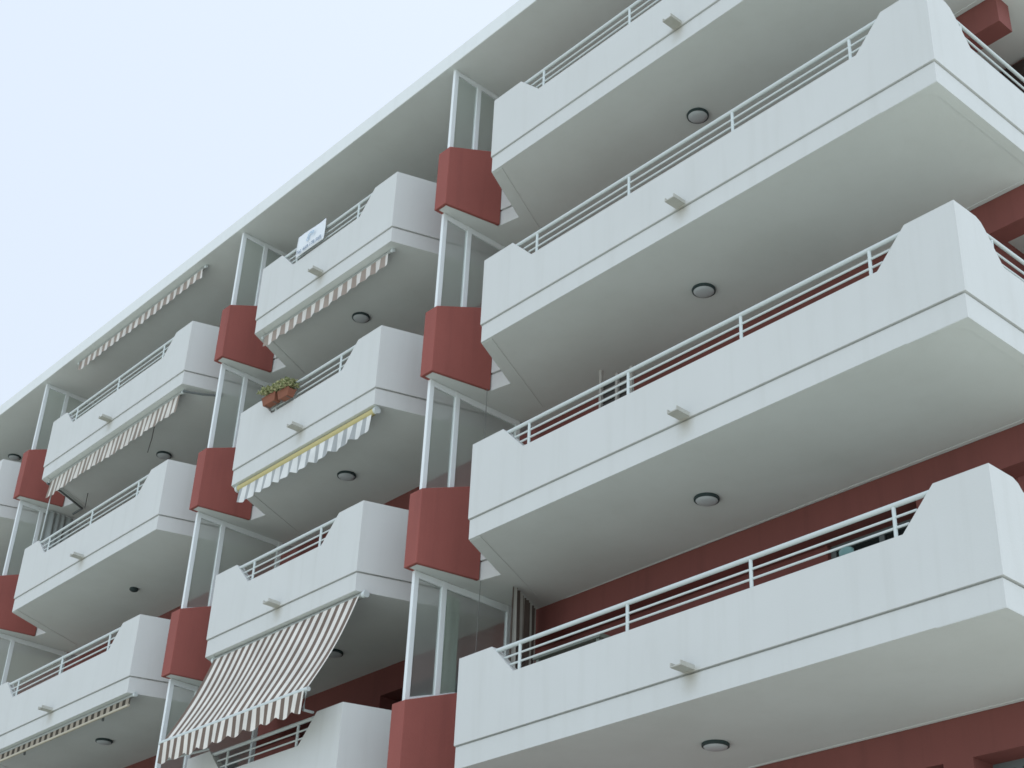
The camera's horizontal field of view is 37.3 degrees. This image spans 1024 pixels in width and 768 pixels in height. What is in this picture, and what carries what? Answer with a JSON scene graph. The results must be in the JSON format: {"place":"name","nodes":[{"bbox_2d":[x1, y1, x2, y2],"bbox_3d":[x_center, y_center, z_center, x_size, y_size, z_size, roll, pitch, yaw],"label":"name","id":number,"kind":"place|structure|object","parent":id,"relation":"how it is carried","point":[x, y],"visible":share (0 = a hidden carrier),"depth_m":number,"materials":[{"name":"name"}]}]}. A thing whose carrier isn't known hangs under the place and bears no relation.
{"place":"outdoors","nodes":[
{"label":"outdoors","id":0,"kind":"place"},
{"bbox_2d":[0,0,518,405],"label":"sky","id":1,"kind":"structure","parent":0,"point":[134,134],"materials":[{"name":"white"}]},
{"bbox_2d":[533,632,610,661],"bbox_3d":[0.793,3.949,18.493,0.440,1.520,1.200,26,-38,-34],"label":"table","id":2,"kind":"object","parent":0,"point":[584,642],"visible":0.25,"depth_m":18.70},
{"bbox_3d":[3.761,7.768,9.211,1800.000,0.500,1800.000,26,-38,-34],"label":"ground","id":3,"kind":"structure","parent":0,"visible":0},
{"bbox_2d":[0,0,1023,767],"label":"apartment building","id":4,"kind":"structure","parent":3,"relation":"on","point":[558,204],"depth_m":19.24,"materials":[{"name":"white paint"}]},
{"bbox_2d":[8,454,20,460],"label":"ceiling lamp","id":5,"kind":"object","parent":4,"relation":"attached to","point":[15,457],"visible":1,"depth_m":36.36,"materials":[{"name":"grey glass"}]},
{"bbox_2d":[42,511,72,548],"bbox_3d":[-9.659,3.553,31.889,0.569,1.780,0.099,28,-39,-36],"label":"curtain","id":6,"kind":"object","parent":4,"relation":"hanging from","point":[55,522],"visible":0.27,"depth_m":32.16,"materials":[{"name":"grey fabric"}]},
{"bbox_2d":[0,692,137,761],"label":"rolled awning","id":7,"kind":"object","parent":4,"relation":"attached to","point":[86,719],"visible":1,"depth_m":25.77,"materials":[{"name":"multicoloured"}]},
{"bbox_2d":[95,738,112,744],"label":"ceiling lamp","id":8,"kind":"object","parent":4,"relation":"attached to","point":[104,741],"visible":1,"depth_m":26.64,"materials":[{"name":"grey"}]},
{"bbox_2d":[40,389,215,540],"bbox_3d":[-7.561,1.915,29.445,1.158,1.360,6.669,26,-38,-34],"label":"rolled awning","id":9,"kind":"object","parent":4,"relation":"attached to","point":[125,437],"visible":0.99,"depth_m":29.13,"materials":[{"name":"multicoloured"}]},
{"bbox_2d":[129,587,138,591],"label":"ceiling lamp","id":10,"kind":"object","parent":4,"relation":"attached to","point":[133,589],"visible":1,"depth_m":28.17,"materials":[{"name":"grey"}]},
{"bbox_2d":[77,264,207,369],"bbox_3d":[-7.578,-1.263,30.750,0.076,0.284,5.150,26,-38,-34],"label":"rolled awning","id":11,"kind":"object","parent":4,"relation":"attached to","point":[151,310],"visible":1,"depth_m":30.59,"materials":[{"name":"grey fabric"}]},
{"bbox_2d":[156,451,171,458],"bbox_3d":[-6.846,1.413,29.809,0.304,0.065,0.304,26,-38,-34],"label":"ceiling lamp","id":12,"kind":"object","parent":4,"relation":"attached to","point":[163,455],"visible":0.99,"depth_m":29.75,"materials":[{"name":"grey glass"}]},
{"bbox_2d":[157,590,369,763],"bbox_3d":[-3.518,4.135,21.018,0.722,1.828,3.900,26,-38,-34],"label":"lowered awning","id":13,"kind":"object","parent":4,"relation":"attached to","point":[263,680],"visible":1,"depth_m":20.88,"materials":[{"name":"multicoloured"}]},
{"bbox_2d":[257,383,279,408],"bbox_3d":[-3.851,0.155,24.233,0.320,0.392,0.493,26,-36,-34],"label":"flower box","id":14,"kind":"object","parent":4,"relation":"attached to","point":[270,399],"visible":0.84,"depth_m":24.15,"materials":[{"name":"ceramic"}]},
{"bbox_2d":[274,377,299,401],"bbox_3d":[-3.566,0.043,23.921,0.341,0.412,0.432,26,-34,-34],"label":"flower box","id":15,"kind":"object","parent":4,"relation":"attached to","point":[286,386],"visible":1,"depth_m":23.84,"materials":[{"name":"ceramic"}]},
{"bbox_2d":[234,406,380,501],"bbox_3d":[-3.181,1.153,23.057,0.116,0.395,3.710,26,-38,-34],"label":"rolled awning","id":16,"kind":"object","parent":4,"relation":"attached to","point":[333,441],"visible":1,"depth_m":22.92,"materials":[{"name":"beige fabric"}]},
{"bbox_2d":[296,219,325,257],"bbox_3d":[-3.385,-2.449,25.449,0.044,0.435,0.800,26,-38,-34],"label":"banner","id":17,"kind":"object","parent":4,"relation":"attached to","point":[310,238],"visible":1,"depth_m":25.43,"materials":[{"name":"white fabric"}]},
{"bbox_2d":[261,248,395,345],"bbox_3d":[-3.054,-1.333,24.644,0.076,0.306,3.650,26,-38,-34],"label":"rolled awning","id":18,"kind":"object","parent":4,"relation":"attached to","point":[336,292],"visible":1,"depth_m":24.54,"materials":[{"name":"multicoloured"}]},
{"bbox_2d":[328,649,342,657],"bbox_3d":[-2.649,3.999,22.445,0.304,0.065,0.304,26,-38,-34],"label":"ceiling lamp","id":19,"kind":"object","parent":4,"relation":"attached to","point":[336,653],"visible":0.73,"depth_m":22.38,"materials":[{"name":"grey"}]},
{"bbox_2d":[337,470,355,480],"bbox_3d":[-2.603,1.456,23.844,0.304,0.065,0.304,26,-38,-34],"label":"ceiling lamp","id":20,"kind":"object","parent":4,"relation":"attached to","point":[345,475],"visible":1,"depth_m":23.78,"materials":[{"name":"grey"}]},
{"bbox_2d":[352,312,369,322],"bbox_3d":[-2.515,-1.093,25.228,0.304,0.065,0.304,26,-38,-34],"label":"ceiling lamp","id":21,"kind":"object","parent":4,"relation":"attached to","point":[361,317],"visible":1,"depth_m":25.18,"materials":[{"name":"grey glass"}]},
{"bbox_2d":[475,581,480,652],"bbox_3d":[-0.455,3.260,19.553,0.031,1.561,0.010,-9,-33,20],"label":"cable","id":22,"kind":"object","parent":4,"relation":"hanging from","point":[478,615],"visible":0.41,"depth_m":19.70,"materials":[{"name":"grey plastic"}]},
{"bbox_2d":[508,586,535,668],"bbox_3d":[0.118,3.974,19.670,0.169,2.580,0.832,-9,-33,20],"label":"curtain","id":23,"kind":"object","parent":4,"relation":"hanging from","point":[523,618],"visible":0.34,"depth_m":20.02,"materials":[{"name":"beige fabric"}]},
{"bbox_2d":[599,365,633,407],"bbox_3d":[1.329,0.682,19.319,0.060,2.220,0.604,26,-38,-34],"label":"trellis","id":24,"kind":"object","parent":4,"relation":"on","point":[613,391],"visible":0.06,"depth_m":19.72,"materials":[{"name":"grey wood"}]},
{"bbox_2d":[687,108,708,123],"bbox_3d":[2.518,-3.623,20.549,0.304,0.065,0.304,26,-38,-34],"label":"ceiling lamp","id":25,"kind":"object","parent":4,"relation":"attached to","point":[697,115],"visible":1,"depth_m":20.50,"materials":[{"name":"grey"}]},
{"bbox_2d":[692,283,715,297],"bbox_3d":[2.406,-1.161,19.020,0.304,0.065,0.304,26,-38,-34],"label":"ceiling lamp","id":26,"kind":"object","parent":4,"relation":"attached to","point":[703,290],"visible":1,"depth_m":18.97,"materials":[{"name":"grey glass"}]},
{"bbox_2d":[694,492,719,505],"bbox_3d":[2.258,1.352,17.579,0.304,0.065,0.304,26,-38,-34],"label":"ceiling lamp","id":27,"kind":"object","parent":4,"relation":"attached to","point":[706,499],"visible":1,"depth_m":17.52,"materials":[{"name":"grey"}]},
{"bbox_2d":[701,740,729,751],"bbox_3d":[2.165,3.858,16.122,0.304,0.065,0.304,26,-38,-34],"label":"ceiling lamp","id":28,"kind":"object","parent":4,"relation":"attached to","point":[715,745],"visible":1,"depth_m":16.05,"materials":[{"name":"grey glass"}]},
{"bbox_2d":[839,546,853,556],"bbox_3d":[3.140,1.572,14.238,0.098,0.122,0.160,26,-38,-34],"label":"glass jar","id":29,"kind":"object","parent":4,"relation":"on","point":[845,550],"visible":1,"depth_m":14.19,"materials":[{"name":"teal"}]},
{"bbox_2d":[831,519,911,558],"bbox_3d":[4.150,2.597,16.595,0.070,2.190,1.420,26,-38,-34],"label":"terrace door","id":30,"kind":"structure","parent":4,"relation":"in","point":[888,535],"depth_m":17.19,"materials":[{"name":"black glass"}]},
{"bbox_2d":[993,758,1023,767],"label":"terrace door","id":31,"kind":"structure","parent":4,"relation":"in","point":[1019,763],"depth_m":14.81,"materials":[{"name":"grey metal"}]},
{"bbox_2d":[1002,59,1023,92],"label":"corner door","id":32,"kind":"structure","parent":4,"relation":"in","point":[1019,67],"depth_m":19.30,"materials":[{"name":"brown"}]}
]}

